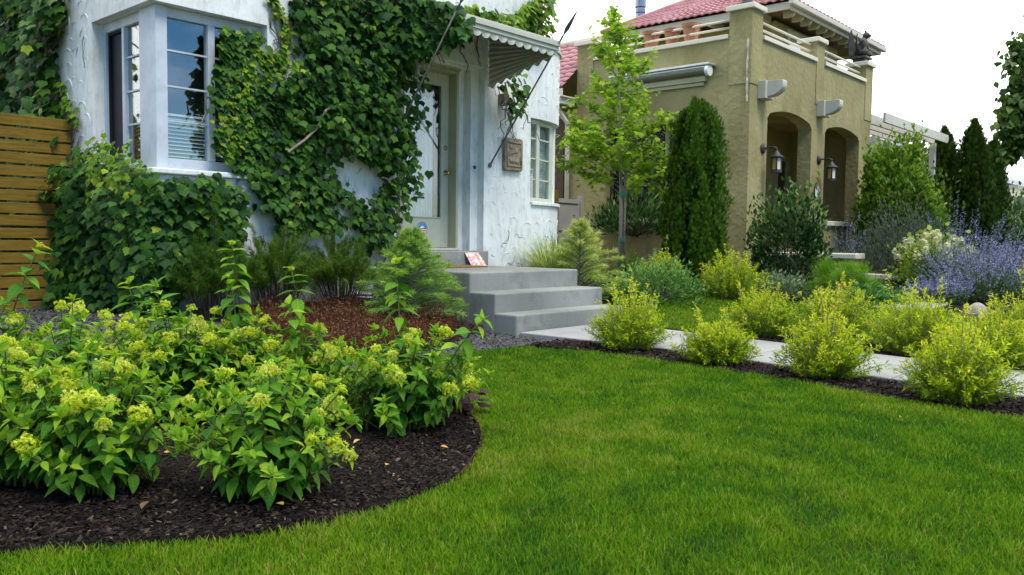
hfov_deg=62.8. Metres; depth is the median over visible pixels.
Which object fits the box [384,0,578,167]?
door awning
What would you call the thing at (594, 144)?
maple sapling
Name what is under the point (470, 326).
red mulch chips
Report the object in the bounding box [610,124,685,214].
window
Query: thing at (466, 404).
heuchera
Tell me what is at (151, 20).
window
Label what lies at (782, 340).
mulch chips
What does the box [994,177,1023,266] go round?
evergreen hedge
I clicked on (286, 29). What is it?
climbing vine
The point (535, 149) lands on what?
window
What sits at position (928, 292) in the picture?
russian sage
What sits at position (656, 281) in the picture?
leafy perennial
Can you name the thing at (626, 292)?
leafy perennial
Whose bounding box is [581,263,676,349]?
golden spirea
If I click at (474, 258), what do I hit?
printed card
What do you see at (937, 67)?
sky
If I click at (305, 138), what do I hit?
vine branch
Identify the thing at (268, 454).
hydrangea bush
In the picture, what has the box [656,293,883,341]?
lawn ground
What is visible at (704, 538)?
lawn ground
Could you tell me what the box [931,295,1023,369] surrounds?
golden spirea
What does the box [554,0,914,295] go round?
tan house
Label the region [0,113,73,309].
wooden fence
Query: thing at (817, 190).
house plaque
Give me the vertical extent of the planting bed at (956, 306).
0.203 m
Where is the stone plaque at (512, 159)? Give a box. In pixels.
[502,136,522,171]
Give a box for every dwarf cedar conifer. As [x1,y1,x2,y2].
[341,223,467,319]
[532,216,629,293]
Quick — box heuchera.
[438,387,492,414]
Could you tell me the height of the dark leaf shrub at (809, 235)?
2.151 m
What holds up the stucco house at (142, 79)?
on the ground
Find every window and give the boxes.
[103,3,261,173]
[530,119,552,202]
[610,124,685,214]
[772,156,789,230]
[785,28,827,61]
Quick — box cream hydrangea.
[884,222,980,292]
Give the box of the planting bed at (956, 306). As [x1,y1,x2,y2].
[577,271,1023,314]
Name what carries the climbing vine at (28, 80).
attached to the stucco house at (142, 79)
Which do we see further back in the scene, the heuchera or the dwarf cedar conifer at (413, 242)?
the dwarf cedar conifer at (413, 242)
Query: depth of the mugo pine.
12.76 m
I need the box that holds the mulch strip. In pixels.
[534,341,1023,417]
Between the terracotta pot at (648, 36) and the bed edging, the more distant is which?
the terracotta pot at (648, 36)
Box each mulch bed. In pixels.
[0,390,481,555]
[200,306,478,359]
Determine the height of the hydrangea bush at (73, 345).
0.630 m
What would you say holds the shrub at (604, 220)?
on the planting bed at (956, 306)
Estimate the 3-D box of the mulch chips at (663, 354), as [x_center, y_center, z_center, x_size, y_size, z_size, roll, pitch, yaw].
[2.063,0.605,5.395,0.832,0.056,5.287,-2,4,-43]
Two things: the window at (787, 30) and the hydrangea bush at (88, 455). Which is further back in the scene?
the window at (787, 30)
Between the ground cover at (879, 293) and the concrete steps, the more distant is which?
the ground cover at (879, 293)
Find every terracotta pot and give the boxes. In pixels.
[642,30,660,47]
[663,27,680,43]
[681,22,701,40]
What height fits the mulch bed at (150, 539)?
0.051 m
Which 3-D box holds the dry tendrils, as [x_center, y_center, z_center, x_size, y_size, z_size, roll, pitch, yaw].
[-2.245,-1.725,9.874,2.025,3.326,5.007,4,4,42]
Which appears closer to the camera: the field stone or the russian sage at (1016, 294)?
the field stone
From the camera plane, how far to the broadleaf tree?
13.53 m
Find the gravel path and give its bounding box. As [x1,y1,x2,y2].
[0,308,551,396]
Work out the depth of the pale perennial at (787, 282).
12.96 m
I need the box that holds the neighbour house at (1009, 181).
[870,135,1023,254]
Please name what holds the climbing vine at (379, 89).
attached to the stucco house at (142, 79)
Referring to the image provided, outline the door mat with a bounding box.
[419,265,487,267]
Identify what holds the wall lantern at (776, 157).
attached to the tan house at (790, 89)
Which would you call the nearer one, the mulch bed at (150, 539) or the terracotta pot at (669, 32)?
the mulch bed at (150, 539)
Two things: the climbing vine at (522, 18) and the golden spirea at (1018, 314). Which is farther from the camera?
the climbing vine at (522, 18)
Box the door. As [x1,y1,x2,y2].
[402,69,450,246]
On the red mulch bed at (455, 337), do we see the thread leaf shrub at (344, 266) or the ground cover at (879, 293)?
the thread leaf shrub at (344, 266)
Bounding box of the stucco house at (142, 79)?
[5,0,561,315]
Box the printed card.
[464,252,486,265]
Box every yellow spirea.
[638,234,690,289]
[695,244,774,300]
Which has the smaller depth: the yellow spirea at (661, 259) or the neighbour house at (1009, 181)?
the yellow spirea at (661, 259)
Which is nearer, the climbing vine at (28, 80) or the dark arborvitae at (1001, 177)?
the climbing vine at (28, 80)
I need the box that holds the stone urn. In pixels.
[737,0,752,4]
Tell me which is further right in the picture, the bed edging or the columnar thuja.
the columnar thuja
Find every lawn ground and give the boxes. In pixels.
[1,350,1023,574]
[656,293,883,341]
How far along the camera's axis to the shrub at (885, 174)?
18.57 m
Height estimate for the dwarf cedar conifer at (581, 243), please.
1.100 m
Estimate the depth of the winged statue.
20.47 m
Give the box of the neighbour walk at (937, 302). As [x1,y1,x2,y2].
[878,298,948,309]
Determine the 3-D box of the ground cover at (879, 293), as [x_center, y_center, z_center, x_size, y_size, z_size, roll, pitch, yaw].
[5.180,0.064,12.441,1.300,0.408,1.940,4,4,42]
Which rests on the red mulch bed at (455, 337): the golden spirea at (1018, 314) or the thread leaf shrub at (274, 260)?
the thread leaf shrub at (274, 260)
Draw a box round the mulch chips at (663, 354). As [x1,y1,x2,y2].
[519,338,1023,417]
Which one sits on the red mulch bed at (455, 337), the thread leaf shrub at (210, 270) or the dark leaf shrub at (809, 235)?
the thread leaf shrub at (210, 270)
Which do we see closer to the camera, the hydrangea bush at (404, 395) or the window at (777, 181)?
the hydrangea bush at (404, 395)
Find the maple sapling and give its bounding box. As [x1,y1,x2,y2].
[555,5,678,275]
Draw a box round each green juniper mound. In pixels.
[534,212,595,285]
[603,248,652,280]
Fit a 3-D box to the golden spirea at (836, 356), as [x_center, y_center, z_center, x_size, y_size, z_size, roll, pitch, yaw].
[2.076,0.302,5.560,0.742,0.709,0.738,4,4,42]
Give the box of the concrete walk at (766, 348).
[520,324,1023,398]
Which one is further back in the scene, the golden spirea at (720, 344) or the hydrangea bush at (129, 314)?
the golden spirea at (720, 344)
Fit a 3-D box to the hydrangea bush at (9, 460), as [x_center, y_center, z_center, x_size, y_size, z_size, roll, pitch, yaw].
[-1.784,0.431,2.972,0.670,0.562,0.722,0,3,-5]
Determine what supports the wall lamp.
attached to the stucco house at (142, 79)
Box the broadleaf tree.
[989,15,1023,166]
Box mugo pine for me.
[802,250,884,299]
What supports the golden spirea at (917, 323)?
on the mulch strip
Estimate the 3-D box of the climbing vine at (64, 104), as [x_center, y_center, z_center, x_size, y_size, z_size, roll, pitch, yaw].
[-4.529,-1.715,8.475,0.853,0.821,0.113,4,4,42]
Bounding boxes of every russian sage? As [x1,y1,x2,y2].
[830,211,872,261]
[889,194,1023,289]
[900,275,947,301]
[912,229,1023,303]
[924,269,975,304]
[969,241,1023,298]
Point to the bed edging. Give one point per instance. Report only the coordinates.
(466, 465)
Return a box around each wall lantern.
[760,143,783,173]
[817,155,837,181]
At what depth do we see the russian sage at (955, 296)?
12.54 m
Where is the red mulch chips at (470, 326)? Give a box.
[195,301,483,352]
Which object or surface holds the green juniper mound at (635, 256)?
on the planting bed at (956, 306)
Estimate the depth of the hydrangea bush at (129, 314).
4.46 m
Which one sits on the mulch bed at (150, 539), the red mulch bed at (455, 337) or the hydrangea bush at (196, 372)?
the hydrangea bush at (196, 372)
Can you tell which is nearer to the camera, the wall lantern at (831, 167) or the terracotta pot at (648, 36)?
the terracotta pot at (648, 36)
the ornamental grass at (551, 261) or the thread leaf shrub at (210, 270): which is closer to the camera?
the thread leaf shrub at (210, 270)
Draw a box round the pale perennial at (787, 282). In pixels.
[741,260,813,298]
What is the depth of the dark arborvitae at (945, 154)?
25.53 m
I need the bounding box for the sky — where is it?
[543,0,1023,181]
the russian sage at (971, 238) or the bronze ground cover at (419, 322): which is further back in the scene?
the russian sage at (971, 238)
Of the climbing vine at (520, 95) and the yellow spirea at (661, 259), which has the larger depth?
the yellow spirea at (661, 259)
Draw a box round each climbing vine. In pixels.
[0,0,73,300]
[20,133,258,318]
[52,78,84,157]
[195,0,473,267]
[250,0,296,79]
[362,0,475,86]
[463,0,559,65]
[497,70,539,152]
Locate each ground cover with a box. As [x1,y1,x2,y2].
[238,285,464,351]
[810,278,911,306]
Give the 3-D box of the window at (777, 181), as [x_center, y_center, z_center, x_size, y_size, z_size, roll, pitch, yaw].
[6.845,-2.395,21.361,0.070,1.900,0.850,4,4,42]
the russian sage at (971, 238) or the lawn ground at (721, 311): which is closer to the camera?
the lawn ground at (721, 311)
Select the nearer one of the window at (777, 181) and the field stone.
the field stone
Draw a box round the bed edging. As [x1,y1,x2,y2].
[460,411,481,478]
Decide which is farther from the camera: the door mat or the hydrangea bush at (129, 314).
the door mat
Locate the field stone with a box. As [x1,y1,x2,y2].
[965,303,987,318]
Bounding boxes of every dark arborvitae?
[923,124,958,219]
[945,117,1001,258]
[987,137,1012,252]
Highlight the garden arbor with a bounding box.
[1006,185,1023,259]
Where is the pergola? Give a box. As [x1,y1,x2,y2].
[870,112,948,201]
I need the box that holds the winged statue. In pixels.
[848,30,872,61]
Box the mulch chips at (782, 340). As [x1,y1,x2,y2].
[660,327,1023,370]
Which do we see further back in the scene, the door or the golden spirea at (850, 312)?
the door
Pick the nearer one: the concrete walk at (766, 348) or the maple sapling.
the concrete walk at (766, 348)
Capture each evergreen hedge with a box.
[897,159,970,240]
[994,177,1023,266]
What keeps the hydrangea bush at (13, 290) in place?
on the mulch bed at (150, 539)
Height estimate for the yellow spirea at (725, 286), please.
0.907 m
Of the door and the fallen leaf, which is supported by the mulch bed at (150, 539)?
the fallen leaf
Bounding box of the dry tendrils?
[67,8,518,264]
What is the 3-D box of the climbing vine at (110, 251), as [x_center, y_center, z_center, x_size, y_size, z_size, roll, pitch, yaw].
[-3.927,-0.432,7.961,3.180,1.972,1.201,2,4,23]
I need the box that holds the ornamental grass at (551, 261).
[513,234,586,268]
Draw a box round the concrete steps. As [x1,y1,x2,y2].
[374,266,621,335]
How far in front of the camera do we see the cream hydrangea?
14.01 m
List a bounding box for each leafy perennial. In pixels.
[595,247,722,304]
[603,276,663,304]
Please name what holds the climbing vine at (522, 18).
attached to the stucco house at (142, 79)
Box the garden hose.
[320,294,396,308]
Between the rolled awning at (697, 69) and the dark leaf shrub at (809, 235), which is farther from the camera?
the rolled awning at (697, 69)
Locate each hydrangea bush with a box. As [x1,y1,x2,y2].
[0,238,52,383]
[0,333,116,487]
[0,340,196,502]
[1,292,142,415]
[92,276,198,400]
[112,275,257,426]
[162,353,362,510]
[196,240,299,410]
[241,266,372,422]
[313,255,494,436]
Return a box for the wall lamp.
[498,93,516,116]
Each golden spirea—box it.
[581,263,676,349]
[667,302,762,366]
[715,273,809,336]
[769,282,891,379]
[792,271,887,338]
[852,269,972,356]
[886,303,1023,406]
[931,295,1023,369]
[980,265,1023,336]
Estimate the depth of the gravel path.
7.16 m
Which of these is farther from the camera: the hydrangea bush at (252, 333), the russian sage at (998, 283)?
the russian sage at (998, 283)
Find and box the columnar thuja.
[658,95,734,286]
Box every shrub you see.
[157,191,266,319]
[234,188,332,311]
[295,189,382,306]
[574,178,674,237]
[740,170,839,293]
[846,174,965,282]
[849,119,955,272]
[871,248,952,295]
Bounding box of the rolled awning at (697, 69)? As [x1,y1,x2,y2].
[609,62,715,95]
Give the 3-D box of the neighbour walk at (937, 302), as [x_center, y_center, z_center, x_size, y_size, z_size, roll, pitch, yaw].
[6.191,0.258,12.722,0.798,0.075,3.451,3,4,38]
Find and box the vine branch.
[287,101,391,152]
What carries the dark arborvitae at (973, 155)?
on the planting bed at (956, 306)
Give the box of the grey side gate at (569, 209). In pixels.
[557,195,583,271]
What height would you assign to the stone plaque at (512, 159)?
0.461 m
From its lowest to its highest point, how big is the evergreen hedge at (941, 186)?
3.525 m
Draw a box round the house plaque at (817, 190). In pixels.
[814,183,819,200]
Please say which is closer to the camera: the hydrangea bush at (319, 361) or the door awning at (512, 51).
the hydrangea bush at (319, 361)
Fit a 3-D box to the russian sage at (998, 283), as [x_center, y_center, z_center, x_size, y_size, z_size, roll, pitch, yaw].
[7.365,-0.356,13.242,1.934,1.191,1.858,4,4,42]
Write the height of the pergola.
4.100 m
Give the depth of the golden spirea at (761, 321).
7.89 m
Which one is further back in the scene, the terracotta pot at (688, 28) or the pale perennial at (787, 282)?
the terracotta pot at (688, 28)
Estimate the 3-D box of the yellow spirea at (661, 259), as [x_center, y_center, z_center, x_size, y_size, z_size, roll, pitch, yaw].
[2.347,-0.352,12.955,0.909,0.942,0.895,0,3,-12]
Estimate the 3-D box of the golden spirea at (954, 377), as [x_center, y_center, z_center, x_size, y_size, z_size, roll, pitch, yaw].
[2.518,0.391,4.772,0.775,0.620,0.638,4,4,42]
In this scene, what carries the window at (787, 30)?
in the tan house at (790, 89)
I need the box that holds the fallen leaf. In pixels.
[140,500,149,508]

